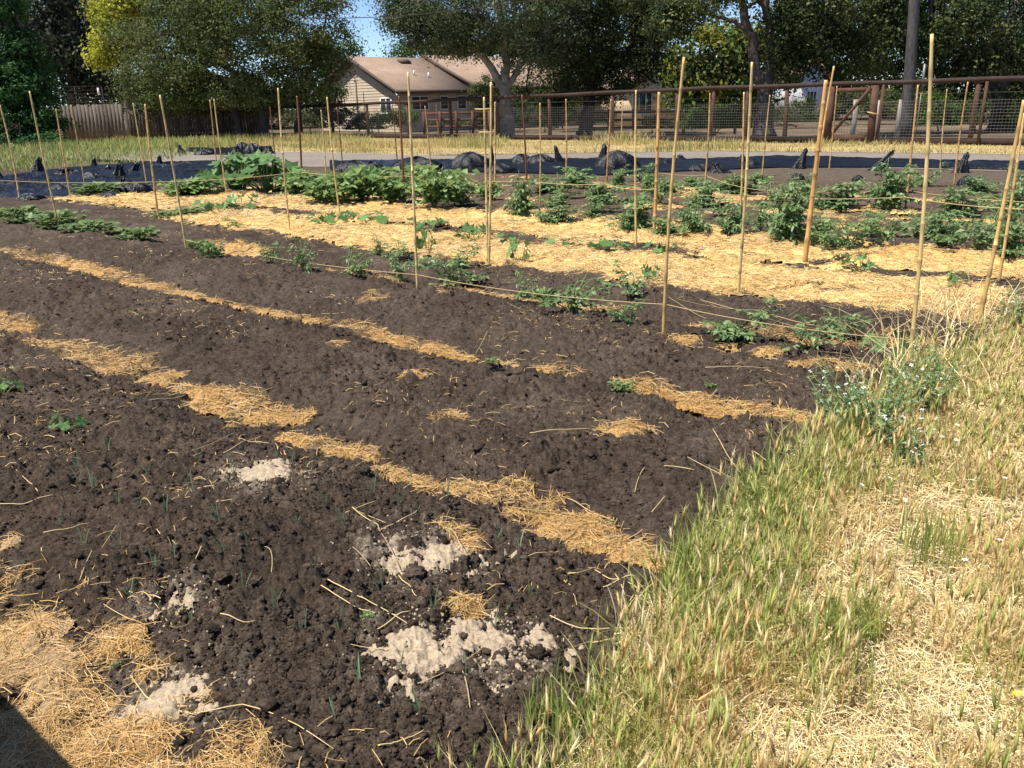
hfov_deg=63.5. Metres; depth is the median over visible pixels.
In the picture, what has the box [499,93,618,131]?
shrub
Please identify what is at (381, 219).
squash seedling
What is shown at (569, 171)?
tomato plant
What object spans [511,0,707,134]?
dark oak
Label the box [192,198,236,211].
squash seedling
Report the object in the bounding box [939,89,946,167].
bamboo stake
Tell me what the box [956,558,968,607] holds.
white flower
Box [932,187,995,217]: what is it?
tomato plant
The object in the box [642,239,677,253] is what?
squash seedling
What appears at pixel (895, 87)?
tall hedge
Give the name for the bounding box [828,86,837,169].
bamboo stake
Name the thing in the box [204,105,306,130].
shrub
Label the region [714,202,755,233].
tomato plant
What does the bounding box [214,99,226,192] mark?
bamboo stake
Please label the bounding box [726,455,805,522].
grass tuft
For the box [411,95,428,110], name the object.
window
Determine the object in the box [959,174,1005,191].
tomato plant
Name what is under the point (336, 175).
twine
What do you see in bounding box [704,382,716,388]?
leafy weed
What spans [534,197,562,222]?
tomato seedling
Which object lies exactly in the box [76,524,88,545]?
onion seedling
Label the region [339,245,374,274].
tomato seedling
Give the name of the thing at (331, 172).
bean bush
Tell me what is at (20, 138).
shrub
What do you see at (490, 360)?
leafy weed
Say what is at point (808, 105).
shrub
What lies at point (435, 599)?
onion seedling
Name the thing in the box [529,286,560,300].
leafy weed
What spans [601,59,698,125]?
cream house
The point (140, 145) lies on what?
bamboo stake
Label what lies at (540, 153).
bamboo stake
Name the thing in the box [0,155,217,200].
plastic sheet
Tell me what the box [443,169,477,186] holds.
bean bush
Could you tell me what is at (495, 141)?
bamboo stake
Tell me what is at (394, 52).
distant tree
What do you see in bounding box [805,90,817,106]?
window
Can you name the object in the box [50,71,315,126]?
tall hedge
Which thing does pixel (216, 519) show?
onion seedling
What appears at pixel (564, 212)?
tomato plant
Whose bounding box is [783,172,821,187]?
tomato seedling
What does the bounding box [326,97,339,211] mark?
bamboo stake
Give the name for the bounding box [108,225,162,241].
leafy weed
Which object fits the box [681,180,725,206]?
tomato plant
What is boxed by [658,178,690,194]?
tomato plant
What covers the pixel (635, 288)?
tomato seedling
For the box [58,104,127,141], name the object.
board fence
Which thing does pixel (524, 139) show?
rusty stake
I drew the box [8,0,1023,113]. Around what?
sky
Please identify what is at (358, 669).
onion seedling
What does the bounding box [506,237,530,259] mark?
squash seedling
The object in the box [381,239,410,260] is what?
tomato seedling
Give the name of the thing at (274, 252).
tomato seedling
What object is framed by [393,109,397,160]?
rusty stake
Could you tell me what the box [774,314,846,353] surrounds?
tomato seedling
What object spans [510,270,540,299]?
tomato seedling
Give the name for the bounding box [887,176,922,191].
bean bush
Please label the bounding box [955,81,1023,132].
shrub
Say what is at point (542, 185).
tomato plant
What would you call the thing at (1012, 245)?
tomato plant
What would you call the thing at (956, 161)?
bamboo stake
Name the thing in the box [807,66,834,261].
bamboo stake
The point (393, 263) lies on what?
tomato seedling
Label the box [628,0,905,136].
spreading oak
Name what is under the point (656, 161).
bamboo stake
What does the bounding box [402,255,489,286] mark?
tomato seedling
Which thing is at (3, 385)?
squash seedling
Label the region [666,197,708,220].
tomato seedling
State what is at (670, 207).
bamboo stake
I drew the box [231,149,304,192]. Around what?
squash plant
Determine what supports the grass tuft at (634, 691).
on the soil bed
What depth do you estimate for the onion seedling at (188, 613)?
2.70 m
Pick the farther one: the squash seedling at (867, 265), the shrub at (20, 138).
the shrub at (20, 138)
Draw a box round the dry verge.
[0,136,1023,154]
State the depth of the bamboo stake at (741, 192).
10.41 m
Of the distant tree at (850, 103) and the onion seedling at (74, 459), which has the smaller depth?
the onion seedling at (74, 459)
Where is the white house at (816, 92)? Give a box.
[771,60,831,120]
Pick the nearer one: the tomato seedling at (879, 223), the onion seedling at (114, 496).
the onion seedling at (114, 496)
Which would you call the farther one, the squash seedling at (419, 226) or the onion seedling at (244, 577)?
the squash seedling at (419, 226)
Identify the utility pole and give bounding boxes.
[899,0,925,137]
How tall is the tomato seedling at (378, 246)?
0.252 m
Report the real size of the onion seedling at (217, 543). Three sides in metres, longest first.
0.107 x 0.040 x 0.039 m
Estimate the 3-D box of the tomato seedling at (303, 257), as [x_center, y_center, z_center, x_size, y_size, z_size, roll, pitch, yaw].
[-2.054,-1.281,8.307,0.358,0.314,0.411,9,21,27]
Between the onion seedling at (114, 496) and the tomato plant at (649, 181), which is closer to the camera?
the onion seedling at (114, 496)
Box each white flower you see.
[858,483,863,518]
[884,477,891,518]
[890,538,899,591]
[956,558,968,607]
[992,538,1002,581]
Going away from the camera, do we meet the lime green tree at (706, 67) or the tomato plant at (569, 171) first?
the tomato plant at (569, 171)
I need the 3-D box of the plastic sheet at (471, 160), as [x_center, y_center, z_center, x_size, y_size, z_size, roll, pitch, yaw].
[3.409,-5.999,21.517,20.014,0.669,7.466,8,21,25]
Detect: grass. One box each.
[421,286,1023,767]
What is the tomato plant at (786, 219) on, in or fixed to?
on the soil bed
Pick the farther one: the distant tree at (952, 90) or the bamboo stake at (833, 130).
the distant tree at (952, 90)
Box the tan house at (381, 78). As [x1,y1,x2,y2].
[316,55,605,131]
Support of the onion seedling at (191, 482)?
on the soil bed
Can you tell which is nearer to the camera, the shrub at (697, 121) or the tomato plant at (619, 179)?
the tomato plant at (619, 179)
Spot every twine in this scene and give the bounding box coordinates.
[0,172,651,189]
[187,240,984,384]
[658,191,1023,209]
[662,173,1020,201]
[667,296,847,329]
[673,225,1023,251]
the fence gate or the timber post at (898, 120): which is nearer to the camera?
the fence gate
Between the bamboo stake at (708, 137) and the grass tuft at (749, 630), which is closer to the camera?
the grass tuft at (749, 630)
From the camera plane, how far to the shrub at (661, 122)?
47.52 m
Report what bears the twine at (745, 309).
attached to the bamboo stake at (670, 207)
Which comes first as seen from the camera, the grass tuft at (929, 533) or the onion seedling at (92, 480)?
the grass tuft at (929, 533)
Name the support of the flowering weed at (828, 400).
on the soil bed
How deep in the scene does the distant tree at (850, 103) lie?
64.95 m
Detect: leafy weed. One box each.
[0,205,46,222]
[0,206,26,216]
[25,209,91,229]
[52,218,125,232]
[70,181,124,196]
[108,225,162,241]
[109,660,121,669]
[148,210,179,217]
[173,206,208,213]
[182,239,208,249]
[197,241,224,257]
[359,609,378,619]
[484,357,499,364]
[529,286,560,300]
[607,379,635,393]
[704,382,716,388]
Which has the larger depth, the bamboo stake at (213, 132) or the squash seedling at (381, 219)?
the bamboo stake at (213, 132)
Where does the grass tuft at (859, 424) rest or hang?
on the soil bed
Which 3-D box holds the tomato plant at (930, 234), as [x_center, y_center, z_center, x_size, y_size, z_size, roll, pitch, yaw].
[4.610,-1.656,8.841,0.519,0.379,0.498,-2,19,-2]
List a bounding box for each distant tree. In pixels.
[27,0,306,125]
[312,29,374,79]
[376,32,525,57]
[534,20,691,78]
[749,0,903,119]
[845,0,1023,115]
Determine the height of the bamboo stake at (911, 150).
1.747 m
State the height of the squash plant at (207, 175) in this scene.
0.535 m
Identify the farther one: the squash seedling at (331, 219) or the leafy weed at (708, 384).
the squash seedling at (331, 219)
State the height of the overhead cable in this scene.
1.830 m
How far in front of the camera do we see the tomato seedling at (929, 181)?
15.30 m
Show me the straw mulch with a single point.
(50, 732)
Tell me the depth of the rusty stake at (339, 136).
22.75 m
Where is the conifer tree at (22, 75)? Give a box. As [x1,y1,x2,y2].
[0,0,84,147]
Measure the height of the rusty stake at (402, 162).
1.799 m
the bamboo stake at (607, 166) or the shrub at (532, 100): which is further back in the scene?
the shrub at (532, 100)
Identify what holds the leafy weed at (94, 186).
on the soil bed
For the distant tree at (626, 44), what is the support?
on the ground at (802, 125)
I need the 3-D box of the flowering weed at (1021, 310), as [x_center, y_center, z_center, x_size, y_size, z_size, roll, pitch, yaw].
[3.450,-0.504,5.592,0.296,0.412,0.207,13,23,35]
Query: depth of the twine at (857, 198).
9.09 m
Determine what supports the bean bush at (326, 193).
on the soil bed
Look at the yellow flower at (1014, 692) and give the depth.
2.12 m
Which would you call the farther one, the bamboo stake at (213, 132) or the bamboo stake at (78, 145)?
the bamboo stake at (213, 132)
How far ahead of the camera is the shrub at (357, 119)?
50.11 m
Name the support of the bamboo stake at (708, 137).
on the soil bed
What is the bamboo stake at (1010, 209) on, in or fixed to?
on the soil bed
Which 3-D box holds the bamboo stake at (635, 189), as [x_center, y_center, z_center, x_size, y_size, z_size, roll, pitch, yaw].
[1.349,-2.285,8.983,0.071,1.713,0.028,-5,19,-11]
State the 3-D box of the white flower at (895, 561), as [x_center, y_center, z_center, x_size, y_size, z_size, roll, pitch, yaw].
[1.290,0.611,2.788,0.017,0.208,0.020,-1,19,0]
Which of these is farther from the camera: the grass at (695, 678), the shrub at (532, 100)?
the shrub at (532, 100)
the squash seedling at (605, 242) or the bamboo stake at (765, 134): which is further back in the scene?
the bamboo stake at (765, 134)
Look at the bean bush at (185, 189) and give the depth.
16.09 m
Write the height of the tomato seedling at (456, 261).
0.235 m
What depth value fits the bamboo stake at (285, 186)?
10.96 m
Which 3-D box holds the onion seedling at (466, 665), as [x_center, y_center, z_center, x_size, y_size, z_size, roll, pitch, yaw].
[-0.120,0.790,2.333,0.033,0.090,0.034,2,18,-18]
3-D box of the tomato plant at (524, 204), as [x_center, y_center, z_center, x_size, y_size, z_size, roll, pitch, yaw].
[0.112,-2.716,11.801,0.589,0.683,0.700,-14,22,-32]
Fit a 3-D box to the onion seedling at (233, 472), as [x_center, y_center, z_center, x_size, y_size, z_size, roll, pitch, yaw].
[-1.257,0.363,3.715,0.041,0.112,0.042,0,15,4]
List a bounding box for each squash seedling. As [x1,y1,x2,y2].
[0,377,24,394]
[48,410,89,430]
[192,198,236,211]
[222,192,258,209]
[307,210,349,223]
[327,209,357,218]
[356,210,388,222]
[407,216,448,230]
[417,226,436,249]
[453,222,485,238]
[496,232,527,240]
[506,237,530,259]
[545,237,583,244]
[587,236,630,249]
[641,262,659,277]
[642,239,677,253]
[830,251,851,259]
[841,253,877,271]
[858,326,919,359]
[947,268,969,286]
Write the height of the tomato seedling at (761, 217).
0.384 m
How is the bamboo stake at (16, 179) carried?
on the soil bed
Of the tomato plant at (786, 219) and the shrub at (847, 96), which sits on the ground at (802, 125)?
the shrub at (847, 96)
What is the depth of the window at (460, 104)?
60.71 m
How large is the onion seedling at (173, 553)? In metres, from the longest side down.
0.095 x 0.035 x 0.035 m
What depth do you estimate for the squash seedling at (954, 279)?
7.01 m
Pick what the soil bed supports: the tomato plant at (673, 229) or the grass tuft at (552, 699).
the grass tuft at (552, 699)
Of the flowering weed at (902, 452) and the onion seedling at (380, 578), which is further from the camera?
the flowering weed at (902, 452)
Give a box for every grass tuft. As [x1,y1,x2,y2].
[517,635,603,754]
[607,648,671,709]
[655,526,747,593]
[665,506,738,570]
[697,588,783,651]
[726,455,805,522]
[820,559,907,651]
[822,394,875,451]
[897,500,989,574]
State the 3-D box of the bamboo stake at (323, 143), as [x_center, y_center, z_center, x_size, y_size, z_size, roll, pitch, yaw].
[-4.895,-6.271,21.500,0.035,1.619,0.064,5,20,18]
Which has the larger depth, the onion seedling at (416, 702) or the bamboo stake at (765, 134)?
the bamboo stake at (765, 134)
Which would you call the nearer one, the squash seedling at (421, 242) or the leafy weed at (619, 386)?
the leafy weed at (619, 386)
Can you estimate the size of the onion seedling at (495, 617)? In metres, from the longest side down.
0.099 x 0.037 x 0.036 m
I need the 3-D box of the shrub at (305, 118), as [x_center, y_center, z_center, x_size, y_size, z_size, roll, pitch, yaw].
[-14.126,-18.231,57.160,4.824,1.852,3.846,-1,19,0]
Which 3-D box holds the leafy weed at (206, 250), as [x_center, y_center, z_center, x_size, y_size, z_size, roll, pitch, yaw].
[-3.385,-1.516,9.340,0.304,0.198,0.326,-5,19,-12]
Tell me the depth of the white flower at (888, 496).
3.23 m
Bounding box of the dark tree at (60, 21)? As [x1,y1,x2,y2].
[5,0,195,137]
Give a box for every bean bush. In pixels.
[149,178,223,196]
[270,169,330,187]
[270,170,325,194]
[287,171,372,203]
[315,171,376,182]
[317,164,414,200]
[361,176,420,201]
[376,163,457,195]
[392,164,480,206]
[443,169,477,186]
[449,178,487,205]
[470,179,509,199]
[675,176,709,185]
[744,172,774,184]
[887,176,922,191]
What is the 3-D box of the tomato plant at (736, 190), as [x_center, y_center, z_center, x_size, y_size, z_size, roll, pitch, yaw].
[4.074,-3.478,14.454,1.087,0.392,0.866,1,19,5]
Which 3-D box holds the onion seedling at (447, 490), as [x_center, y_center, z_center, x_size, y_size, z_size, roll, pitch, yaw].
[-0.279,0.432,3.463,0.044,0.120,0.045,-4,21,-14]
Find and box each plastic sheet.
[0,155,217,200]
[177,142,273,154]
[329,143,1023,185]
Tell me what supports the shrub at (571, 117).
on the ground at (802, 125)
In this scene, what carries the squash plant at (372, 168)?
on the soil bed
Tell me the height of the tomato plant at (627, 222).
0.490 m
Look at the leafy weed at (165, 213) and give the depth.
12.90 m
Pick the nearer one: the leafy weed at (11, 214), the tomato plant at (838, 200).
the tomato plant at (838, 200)
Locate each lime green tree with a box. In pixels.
[73,0,184,137]
[640,10,778,116]
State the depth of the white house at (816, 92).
62.71 m
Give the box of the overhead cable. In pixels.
[306,0,545,18]
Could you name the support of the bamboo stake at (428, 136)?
on the soil bed
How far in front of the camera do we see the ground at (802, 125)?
48.70 m
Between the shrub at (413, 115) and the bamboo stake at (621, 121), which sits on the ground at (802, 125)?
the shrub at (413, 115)
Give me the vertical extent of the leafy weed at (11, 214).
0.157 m
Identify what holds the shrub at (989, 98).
on the ground at (802, 125)
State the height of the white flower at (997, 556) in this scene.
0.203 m
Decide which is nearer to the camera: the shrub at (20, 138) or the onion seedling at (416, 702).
the onion seedling at (416, 702)
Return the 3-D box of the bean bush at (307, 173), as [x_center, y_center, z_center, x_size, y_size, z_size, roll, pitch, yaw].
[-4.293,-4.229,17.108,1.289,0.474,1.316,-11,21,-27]
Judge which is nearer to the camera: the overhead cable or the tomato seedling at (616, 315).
the tomato seedling at (616, 315)
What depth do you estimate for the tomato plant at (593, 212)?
11.46 m
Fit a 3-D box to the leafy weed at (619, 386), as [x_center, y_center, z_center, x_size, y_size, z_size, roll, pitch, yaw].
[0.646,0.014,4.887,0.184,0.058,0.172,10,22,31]
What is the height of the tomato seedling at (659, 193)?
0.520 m
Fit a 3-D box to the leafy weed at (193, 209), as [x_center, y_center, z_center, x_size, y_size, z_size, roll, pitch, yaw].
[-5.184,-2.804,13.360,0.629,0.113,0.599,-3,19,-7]
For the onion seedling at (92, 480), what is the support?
on the soil bed
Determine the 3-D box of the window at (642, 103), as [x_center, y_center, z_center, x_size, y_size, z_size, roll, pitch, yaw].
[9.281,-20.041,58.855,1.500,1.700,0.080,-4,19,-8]
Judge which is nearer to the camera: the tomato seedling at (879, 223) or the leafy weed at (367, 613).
the leafy weed at (367, 613)
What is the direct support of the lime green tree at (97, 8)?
on the dry verge
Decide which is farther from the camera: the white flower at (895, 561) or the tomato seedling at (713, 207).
the tomato seedling at (713, 207)
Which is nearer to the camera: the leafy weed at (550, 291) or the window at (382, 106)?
the leafy weed at (550, 291)
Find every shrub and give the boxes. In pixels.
[0,123,68,147]
[133,111,210,131]
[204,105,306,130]
[274,108,342,131]
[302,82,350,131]
[325,106,390,132]
[371,104,422,132]
[427,108,500,131]
[461,72,515,130]
[493,73,581,129]
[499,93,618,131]
[560,71,617,123]
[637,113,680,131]
[661,92,707,124]
[673,94,755,135]
[733,89,793,119]
[753,93,820,126]
[815,85,897,124]
[860,85,943,119]
[913,90,969,134]
[954,84,1023,116]
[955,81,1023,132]
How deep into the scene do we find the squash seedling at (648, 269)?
7.62 m
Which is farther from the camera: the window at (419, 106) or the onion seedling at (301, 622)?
the window at (419, 106)
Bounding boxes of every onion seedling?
[70,448,78,467]
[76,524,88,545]
[86,465,96,487]
[107,482,119,504]
[107,529,121,547]
[123,576,133,599]
[145,542,160,565]
[169,540,175,557]
[181,601,195,619]
[184,470,193,490]
[210,503,219,520]
[210,534,224,549]
[228,456,237,475]
[240,567,252,588]
[270,584,280,607]
[297,609,306,628]
[324,698,335,717]
[330,601,343,630]
[350,651,360,678]
[371,562,383,589]
[408,686,419,711]
[429,584,438,608]
[441,476,450,496]
[465,652,472,674]
[489,601,499,626]
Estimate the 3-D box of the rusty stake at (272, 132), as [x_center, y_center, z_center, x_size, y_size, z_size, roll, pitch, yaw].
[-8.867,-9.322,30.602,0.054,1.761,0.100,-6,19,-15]
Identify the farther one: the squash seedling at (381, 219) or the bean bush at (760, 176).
the bean bush at (760, 176)
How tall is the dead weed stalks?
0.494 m
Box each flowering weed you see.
[807,362,872,430]
[814,344,940,443]
[867,413,942,469]
[881,339,971,414]
[998,281,1023,330]
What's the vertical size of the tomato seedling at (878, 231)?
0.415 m
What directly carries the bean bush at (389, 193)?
on the soil bed
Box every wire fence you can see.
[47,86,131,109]
[269,76,1023,145]
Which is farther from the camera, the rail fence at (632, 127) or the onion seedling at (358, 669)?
the rail fence at (632, 127)
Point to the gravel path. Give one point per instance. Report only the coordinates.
(312, 159)
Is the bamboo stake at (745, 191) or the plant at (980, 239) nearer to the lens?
the bamboo stake at (745, 191)
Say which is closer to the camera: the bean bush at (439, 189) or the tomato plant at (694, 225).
the tomato plant at (694, 225)
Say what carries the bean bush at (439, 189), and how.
on the soil bed
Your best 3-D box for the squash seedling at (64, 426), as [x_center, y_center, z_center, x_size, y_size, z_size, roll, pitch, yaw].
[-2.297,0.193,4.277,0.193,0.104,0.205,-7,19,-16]
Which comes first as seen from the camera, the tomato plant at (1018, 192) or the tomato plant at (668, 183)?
the tomato plant at (1018, 192)
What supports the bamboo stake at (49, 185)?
on the soil bed
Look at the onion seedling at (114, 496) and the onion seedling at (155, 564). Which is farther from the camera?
the onion seedling at (114, 496)
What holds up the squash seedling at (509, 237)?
on the straw mulch
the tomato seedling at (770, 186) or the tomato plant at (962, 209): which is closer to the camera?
the tomato plant at (962, 209)
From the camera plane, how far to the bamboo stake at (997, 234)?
5.62 m
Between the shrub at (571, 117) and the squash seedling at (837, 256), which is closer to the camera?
the squash seedling at (837, 256)
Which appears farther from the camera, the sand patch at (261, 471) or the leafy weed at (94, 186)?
the leafy weed at (94, 186)
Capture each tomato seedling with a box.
[222,217,242,225]
[256,239,285,263]
[282,241,315,273]
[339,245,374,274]
[369,235,386,255]
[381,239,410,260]
[388,252,411,280]
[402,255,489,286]
[442,244,482,268]
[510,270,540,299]
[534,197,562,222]
[534,275,624,313]
[541,173,589,196]
[581,191,633,212]
[605,298,648,326]
[609,259,654,296]
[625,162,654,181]
[640,175,682,205]
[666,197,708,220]
[700,295,784,342]
[705,196,746,216]
[742,201,777,230]
[756,179,801,200]
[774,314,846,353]
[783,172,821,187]
[798,219,842,246]
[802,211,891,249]
[813,209,842,230]
[816,307,879,339]
[843,209,887,235]
[852,209,919,245]
[887,207,966,237]
[911,161,950,184]
[932,213,989,241]
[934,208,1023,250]
[996,162,1023,188]
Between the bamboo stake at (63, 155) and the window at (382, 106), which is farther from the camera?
the window at (382, 106)
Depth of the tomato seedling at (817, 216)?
10.47 m
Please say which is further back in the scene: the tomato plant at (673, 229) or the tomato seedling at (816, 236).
the tomato plant at (673, 229)
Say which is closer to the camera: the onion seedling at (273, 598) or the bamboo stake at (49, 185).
the onion seedling at (273, 598)
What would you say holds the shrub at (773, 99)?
on the ground at (802, 125)
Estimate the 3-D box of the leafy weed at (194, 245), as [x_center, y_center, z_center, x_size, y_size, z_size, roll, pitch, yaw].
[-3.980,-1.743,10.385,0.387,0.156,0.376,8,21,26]
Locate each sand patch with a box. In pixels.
[83,619,270,766]
[106,555,232,635]
[187,453,329,506]
[321,514,516,599]
[326,573,552,710]
[449,608,584,705]
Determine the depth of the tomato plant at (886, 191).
11.82 m
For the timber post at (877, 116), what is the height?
1.609 m
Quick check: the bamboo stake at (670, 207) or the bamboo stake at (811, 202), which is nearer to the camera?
the bamboo stake at (670, 207)
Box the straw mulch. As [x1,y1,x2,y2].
[0,174,1023,767]
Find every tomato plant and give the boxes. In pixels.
[494,173,539,215]
[530,175,560,191]
[531,191,569,206]
[532,205,585,223]
[553,166,602,188]
[576,201,606,218]
[582,181,631,201]
[603,192,657,230]
[605,168,627,185]
[636,173,663,191]
[645,214,689,235]
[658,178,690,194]
[678,204,720,232]
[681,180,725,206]
[711,181,730,189]
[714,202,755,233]
[718,173,773,195]
[754,181,836,243]
[797,181,870,210]
[851,159,920,208]
[912,213,971,244]
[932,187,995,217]
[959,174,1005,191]
[969,184,1023,212]
[983,222,1023,257]
[984,204,1023,238]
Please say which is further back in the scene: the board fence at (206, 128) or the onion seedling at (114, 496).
the board fence at (206, 128)
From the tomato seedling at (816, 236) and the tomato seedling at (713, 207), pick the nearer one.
the tomato seedling at (816, 236)
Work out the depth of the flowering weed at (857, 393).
3.88 m
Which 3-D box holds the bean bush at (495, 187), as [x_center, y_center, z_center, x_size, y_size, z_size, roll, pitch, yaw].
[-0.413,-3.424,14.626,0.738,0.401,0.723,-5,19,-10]
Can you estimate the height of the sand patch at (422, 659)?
0.081 m
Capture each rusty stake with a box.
[270,108,275,154]
[296,96,302,167]
[337,108,342,162]
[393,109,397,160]
[398,96,405,203]
[521,95,527,180]
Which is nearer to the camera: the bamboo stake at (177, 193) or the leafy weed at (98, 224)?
the bamboo stake at (177, 193)
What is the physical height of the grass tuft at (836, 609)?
0.238 m
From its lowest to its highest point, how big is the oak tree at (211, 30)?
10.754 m
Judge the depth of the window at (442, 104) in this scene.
59.72 m
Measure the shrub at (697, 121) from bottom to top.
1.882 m
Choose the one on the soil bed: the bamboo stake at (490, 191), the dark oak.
the bamboo stake at (490, 191)
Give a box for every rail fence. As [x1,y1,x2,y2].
[422,110,489,133]
[583,107,736,134]
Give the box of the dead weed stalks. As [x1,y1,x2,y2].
[774,271,1023,407]
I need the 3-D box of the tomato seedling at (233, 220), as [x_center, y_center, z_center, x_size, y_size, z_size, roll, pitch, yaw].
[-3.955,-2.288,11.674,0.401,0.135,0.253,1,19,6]
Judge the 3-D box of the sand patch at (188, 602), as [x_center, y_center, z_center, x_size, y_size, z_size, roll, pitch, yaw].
[-1.167,0.728,2.841,0.530,0.133,0.516,-10,21,-25]
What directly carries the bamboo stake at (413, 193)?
on the soil bed
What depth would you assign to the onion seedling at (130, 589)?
2.81 m
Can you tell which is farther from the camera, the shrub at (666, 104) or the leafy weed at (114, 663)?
the shrub at (666, 104)
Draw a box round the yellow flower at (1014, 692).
[1010,690,1023,732]
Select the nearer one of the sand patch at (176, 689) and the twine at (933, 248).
the sand patch at (176, 689)
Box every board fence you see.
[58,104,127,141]
[127,107,258,139]
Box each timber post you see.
[850,99,858,134]
[874,100,881,138]
[893,100,901,136]
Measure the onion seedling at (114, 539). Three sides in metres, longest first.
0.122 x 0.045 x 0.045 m
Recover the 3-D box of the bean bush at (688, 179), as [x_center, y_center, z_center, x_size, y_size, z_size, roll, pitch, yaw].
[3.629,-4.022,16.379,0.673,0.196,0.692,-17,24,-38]
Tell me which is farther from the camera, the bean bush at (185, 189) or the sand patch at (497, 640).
the bean bush at (185, 189)
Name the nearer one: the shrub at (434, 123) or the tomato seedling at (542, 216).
the tomato seedling at (542, 216)
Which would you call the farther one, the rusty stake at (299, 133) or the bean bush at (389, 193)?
the rusty stake at (299, 133)
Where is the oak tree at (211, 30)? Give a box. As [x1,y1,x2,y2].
[93,0,368,138]
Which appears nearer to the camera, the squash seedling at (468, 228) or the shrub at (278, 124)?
the squash seedling at (468, 228)
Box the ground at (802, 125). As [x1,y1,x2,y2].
[0,101,1023,418]
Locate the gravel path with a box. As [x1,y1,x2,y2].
[14,150,1023,171]
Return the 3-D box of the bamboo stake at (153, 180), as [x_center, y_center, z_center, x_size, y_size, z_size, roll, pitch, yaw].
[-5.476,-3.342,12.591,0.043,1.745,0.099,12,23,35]
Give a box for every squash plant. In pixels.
[181,168,227,193]
[208,149,261,189]
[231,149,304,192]
[236,162,282,180]
[364,165,390,177]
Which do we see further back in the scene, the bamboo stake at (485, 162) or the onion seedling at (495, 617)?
the bamboo stake at (485, 162)
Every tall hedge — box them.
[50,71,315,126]
[699,61,1019,117]
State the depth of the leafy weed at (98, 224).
11.61 m
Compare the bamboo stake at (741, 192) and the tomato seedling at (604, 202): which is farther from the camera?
the tomato seedling at (604, 202)
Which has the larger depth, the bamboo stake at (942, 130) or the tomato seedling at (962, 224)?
the bamboo stake at (942, 130)
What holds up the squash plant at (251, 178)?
on the soil bed
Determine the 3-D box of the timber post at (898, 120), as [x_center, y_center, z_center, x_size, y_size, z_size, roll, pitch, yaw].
[16.532,-11.309,35.354,0.259,1.607,0.232,-9,20,-21]
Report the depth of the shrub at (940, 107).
35.90 m
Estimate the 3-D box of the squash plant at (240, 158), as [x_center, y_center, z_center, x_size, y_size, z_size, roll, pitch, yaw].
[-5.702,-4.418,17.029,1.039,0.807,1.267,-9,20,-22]
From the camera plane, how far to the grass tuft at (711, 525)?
3.04 m
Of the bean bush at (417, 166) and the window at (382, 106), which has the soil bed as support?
the bean bush at (417, 166)
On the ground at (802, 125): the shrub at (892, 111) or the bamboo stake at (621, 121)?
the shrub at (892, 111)
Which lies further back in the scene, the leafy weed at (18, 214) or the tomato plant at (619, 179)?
the tomato plant at (619, 179)
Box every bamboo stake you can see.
[0,105,19,197]
[29,91,60,230]
[55,109,70,197]
[71,105,84,183]
[133,103,146,183]
[144,104,159,217]
[159,95,186,248]
[210,100,217,171]
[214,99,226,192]
[277,88,290,228]
[321,111,325,172]
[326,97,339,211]
[407,72,418,288]
[425,106,431,168]
[483,97,487,261]
[488,82,491,265]
[494,102,495,180]
[539,103,540,202]
[565,99,566,176]
[605,99,611,188]
[621,102,622,140]
[634,90,636,246]
[653,92,659,230]
[662,57,684,334]
[704,93,710,181]
[737,62,752,293]
[740,92,744,212]
[762,95,770,172]
[802,80,827,263]
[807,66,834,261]
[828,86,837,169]
[904,85,918,207]
[908,34,933,363]
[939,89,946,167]
[953,82,968,184]
[976,100,1023,327]
[997,113,1023,280]
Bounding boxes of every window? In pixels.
[380,98,392,113]
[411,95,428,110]
[439,95,448,109]
[456,95,466,109]
[632,93,652,114]
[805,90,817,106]
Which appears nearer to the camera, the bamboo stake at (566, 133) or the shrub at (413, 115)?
the bamboo stake at (566, 133)
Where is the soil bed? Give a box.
[0,151,1023,767]
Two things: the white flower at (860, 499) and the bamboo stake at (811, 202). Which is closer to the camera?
the white flower at (860, 499)
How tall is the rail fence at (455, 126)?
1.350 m
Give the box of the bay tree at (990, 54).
[823,0,1023,132]
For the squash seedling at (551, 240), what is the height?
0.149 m
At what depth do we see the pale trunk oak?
38.90 m
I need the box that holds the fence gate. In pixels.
[823,84,885,143]
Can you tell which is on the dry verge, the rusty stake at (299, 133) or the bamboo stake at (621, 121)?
the bamboo stake at (621, 121)
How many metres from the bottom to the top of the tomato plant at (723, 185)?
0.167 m
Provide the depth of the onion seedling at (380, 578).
2.77 m
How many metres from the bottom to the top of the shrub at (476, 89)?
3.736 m
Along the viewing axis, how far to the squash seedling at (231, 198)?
13.45 m
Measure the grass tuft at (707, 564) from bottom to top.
0.242 m
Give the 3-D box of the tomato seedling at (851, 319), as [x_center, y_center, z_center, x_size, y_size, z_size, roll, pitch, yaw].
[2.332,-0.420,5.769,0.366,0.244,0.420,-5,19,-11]
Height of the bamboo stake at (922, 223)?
1.908 m
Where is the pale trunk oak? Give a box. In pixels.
[355,0,602,134]
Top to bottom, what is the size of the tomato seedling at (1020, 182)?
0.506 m
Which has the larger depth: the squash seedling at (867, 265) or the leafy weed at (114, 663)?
the squash seedling at (867, 265)
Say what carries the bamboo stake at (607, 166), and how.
on the soil bed

